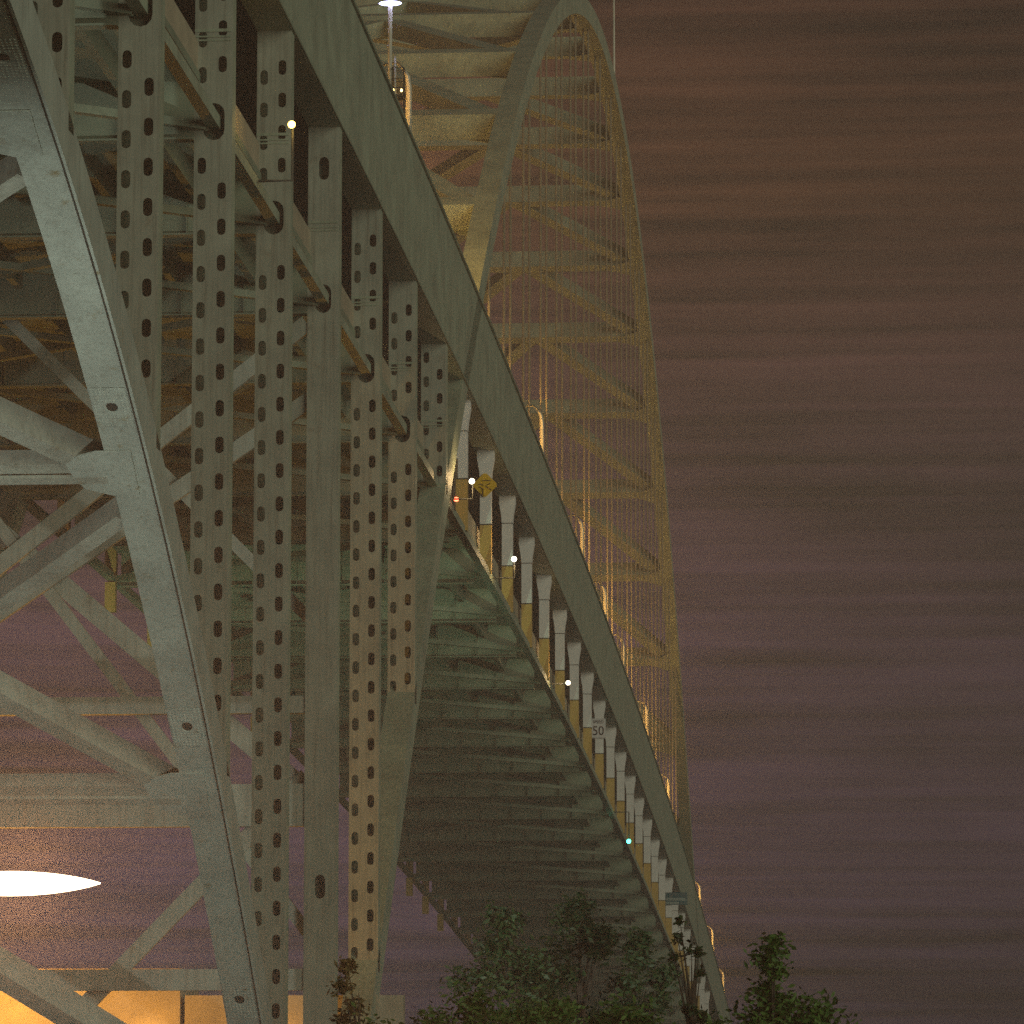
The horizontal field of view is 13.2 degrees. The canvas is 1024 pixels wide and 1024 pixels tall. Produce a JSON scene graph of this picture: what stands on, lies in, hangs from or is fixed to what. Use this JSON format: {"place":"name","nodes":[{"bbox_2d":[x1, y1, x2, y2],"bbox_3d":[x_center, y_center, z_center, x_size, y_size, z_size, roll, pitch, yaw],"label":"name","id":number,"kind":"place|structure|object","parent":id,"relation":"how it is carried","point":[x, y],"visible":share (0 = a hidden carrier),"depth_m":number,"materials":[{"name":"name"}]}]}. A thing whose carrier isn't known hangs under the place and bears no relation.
{"place":"outdoors","nodes":[
{"label":"outdoors","id":0,"kind":"place"},
{"bbox_2d":[0,0,1023,1023],"label":"sky","id":1,"kind":"structure","parent":0,"point":[830,193],"materials":[{"name":"purple"}]},
{"bbox_3d":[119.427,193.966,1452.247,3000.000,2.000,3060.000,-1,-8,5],"label":"ground","id":2,"kind":"structure","parent":0,"visible":0},
{"bbox_2d":[0,871,99,895],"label":"street lamp","id":3,"kind":"object","parent":2,"relation":"on","point":[19,883],"visible":1,"depth_m":35.25,"materials":[{"name":"metal"}]},
{"bbox_2d":[0,991,198,1023],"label":"concrete wall","id":4,"kind":"structure","parent":2,"relation":"on","point":[147,1007],"depth_m":176.78,"materials":[{"name":"concrete"}]},
{"bbox_2d":[185,995,404,1023],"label":"wall","id":5,"kind":"structure","parent":2,"relation":"on","point":[204,1009],"depth_m":176.26,"materials":[{"name":"concrete"}]},
{"bbox_2d":[326,955,376,1023],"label":"shrub","id":6,"kind":"object","parent":2,"relation":"on","point":[348,965],"visible":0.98,"depth_m":81.90,"materials":[{"name":"green plant"}]},
{"bbox_2d":[0,0,732,1023],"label":"arch bridge","id":7,"kind":"structure","parent":2,"relation":"on","point":[246,418],"depth_m":178.84,"materials":[{"name":"paint"}]},
{"bbox_2d":[258,121,295,182],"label":"edge lamp","id":8,"kind":"object","parent":7,"relation":"attached to","point":[291,124],"visible":1,"depth_m":147.00,"materials":[{"name":"metal"}]},
{"bbox_2d":[379,0,405,114],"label":"service mast","id":9,"kind":"object","parent":7,"relation":"on","point":[391,70],"visible":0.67,"depth_m":190.70,"materials":[{"name":"metal"}]},
{"bbox_2d":[383,61,411,131],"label":"street lamp","id":10,"kind":"object","parent":7,"relation":"on","point":[408,117],"visible":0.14,"depth_m":199.24,"materials":[{"name":"metal"}]},
{"bbox_2d":[453,458,457,510],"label":"signal lamp","id":11,"kind":"object","parent":7,"relation":"attached to","point":[455,476],"visible":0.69,"depth_m":214.79,"materials":[{"name":"metal"}]},
{"bbox_2d":[450,478,474,499],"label":"edge lamp","id":12,"kind":"object","parent":7,"relation":"attached to","point":[471,481],"visible":0.98,"depth_m":212.35,"materials":[{"name":"metal"}]},
{"bbox_2d":[473,473,496,496],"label":"warning sign","id":13,"kind":"object","parent":7,"relation":"attached to","point":[484,484],"visible":0.99,"depth_m":235.82,"materials":[{"name":"yellow metal"}]},
{"bbox_2d":[493,556,516,578],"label":"edge lamp","id":14,"kind":"object","parent":7,"relation":"attached to","point":[513,558],"visible":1,"depth_m":237.02,"materials":[{"name":"metal"}]},
{"bbox_2d":[525,405,543,451],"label":"street lamp","id":15,"kind":"object","parent":7,"relation":"on","point":[541,419],"visible":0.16,"depth_m":278.46,"materials":[{"name":"metal"}]},
{"bbox_2d":[550,680,570,684],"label":"edge lamp","id":16,"kind":"object","parent":7,"relation":"attached to","point":[568,682],"visible":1,"depth_m":278.43,"materials":[{"name":"metal"}]},
{"bbox_2d":[568,514,583,554],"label":"street lamp","id":17,"kind":"object","parent":7,"relation":"on","point":[581,535],"visible":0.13,"depth_m":316.43,"materials":[{"name":"metal"}]},
{"bbox_2d":[592,718,605,737],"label":"speed sign","id":18,"kind":"object","parent":7,"relation":"attached to","point":[598,727],"visible":1,"depth_m":332.08,"materials":[{"name":"white metal"}]},
{"bbox_2d":[594,581,606,616],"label":"street lamp","id":19,"kind":"object","parent":7,"relation":"on","point":[604,599],"visible":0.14,"depth_m":342.94,"materials":[{"name":"metal"}]},
{"bbox_2d":[613,634,624,666],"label":"street lamp","id":20,"kind":"object","parent":7,"relation":"on","point":[623,651],"visible":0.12,"depth_m":367.35,"materials":[{"name":"metal"}]},
{"bbox_2d":[614,811,630,842],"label":"edge lamp","id":21,"kind":"object","parent":7,"relation":"attached to","point":[628,840],"visible":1,"depth_m":345.73,"materials":[{"name":"metal"}]},
{"bbox_2d":[637,701,647,732],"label":"street lamp","id":22,"kind":"object","parent":7,"relation":"on","point":[646,717],"visible":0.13,"depth_m":404.02,"materials":[{"name":"metal"}]},
{"bbox_2d":[661,774,668,796],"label":"street lamp","id":23,"kind":"object","parent":7,"relation":"on","point":[667,786],"visible":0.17,"depth_m":445.79,"materials":[{"name":"metal"}]},
{"bbox_2d":[665,892,687,904],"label":"guide sign","id":24,"kind":"object","parent":7,"relation":"attached to","point":[675,898],"visible":0.98,"depth_m":441.72,"materials":[{"name":"green metal"}]},
{"bbox_2d":[695,881,701,905],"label":"street lamp","id":25,"kind":"object","parent":7,"relation":"on","point":[699,886],"visible":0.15,"depth_m":524.49,"materials":[{"name":"metal"}]},
{"bbox_2d":[707,926,713,948],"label":"street lamp","id":26,"kind":"object","parent":7,"relation":"on","point":[712,932],"visible":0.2,"depth_m":564.55,"materials":[{"name":"metal"}]},
{"bbox_2d":[719,969,724,990],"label":"street lamp","id":27,"kind":"object","parent":7,"relation":"on","point":[722,978],"visible":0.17,"depth_m":602.91,"materials":[{"name":"metal"}]},
{"bbox_2d":[342,1000,456,1023],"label":"bush","id":28,"kind":"object","parent":2,"relation":"on","point":[440,1018],"visible":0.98,"depth_m":69.92,"materials":[{"name":"green plant"}]},
{"bbox_2d":[437,979,560,1023],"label":"bush","id":29,"kind":"object","parent":2,"relation":"on","point":[478,1010],"visible":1,"depth_m":68.00,"materials":[{"name":"green plant"}]},
{"bbox_2d":[439,895,578,1023],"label":"dark tree","id":30,"kind":"object","parent":2,"relation":"on","point":[526,973],"visible":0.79,"depth_m":117.39,"materials":[{"name":"green plant"}]},
{"bbox_2d":[489,987,589,1023],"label":"bush","id":31,"kind":"object","parent":2,"relation":"on","point":[566,1010],"visible":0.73,"depth_m":69.90,"materials":[{"name":"green plant"}]},
{"bbox_2d":[516,887,622,1023],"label":"dark tree","id":32,"kind":"object","parent":2,"relation":"on","point":[598,940],"visible":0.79,"depth_m":125.54,"materials":[{"name":"green plant"}]},
{"bbox_2d":[581,990,675,1023],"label":"bush","id":33,"kind":"object","parent":2,"relation":"on","point":[634,1016],"visible":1,"depth_m":65.39,"materials":[{"name":"green plant"}]},
{"bbox_2d":[597,926,688,1018],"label":"dark tree","id":34,"kind":"object","parent":2,"relation":"on","point":[637,944],"visible":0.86,"depth_m":121.03,"materials":[{"name":"green plant"}]},
{"bbox_2d":[660,915,718,1023],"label":"slender tree","id":35,"kind":"object","parent":2,"relation":"on","point":[691,1011],"visible":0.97,"depth_m":74.61,"materials":[{"name":"green plant"}]},
{"bbox_2d":[654,1014,734,1023],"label":"bush","id":36,"kind":"object","parent":2,"relation":"on","point":[721,1017],"visible":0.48,"depth_m":67.72,"materials":[{"name":"green plant"}]},
{"bbox_2d":[701,1013,728,1023],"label":"bush","id":37,"kind":"object","parent":2,"relation":"on","point":[717,1020],"visible":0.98,"depth_m":63.62,"materials":[{"name":"green plant"}]},
{"bbox_2d":[725,930,808,1023],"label":"young tree","id":38,"kind":"object","parent":2,"relation":"on","point":[766,992],"visible":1,"depth_m":59.53,"materials":[{"name":"green plant"}]},
{"bbox_2d":[740,986,847,1023],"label":"bush","id":39,"kind":"object","parent":2,"relation":"on","point":[817,1013],"visible":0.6,"depth_m":61.41,"materials":[{"name":"green plant"}]},
{"bbox_2d":[824,1008,861,1023],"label":"bush","id":40,"kind":"object","parent":2,"relation":"on","point":[844,1016],"visible":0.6,"depth_m":63.47,"materials":[{"name":"green plant"}]}
]}

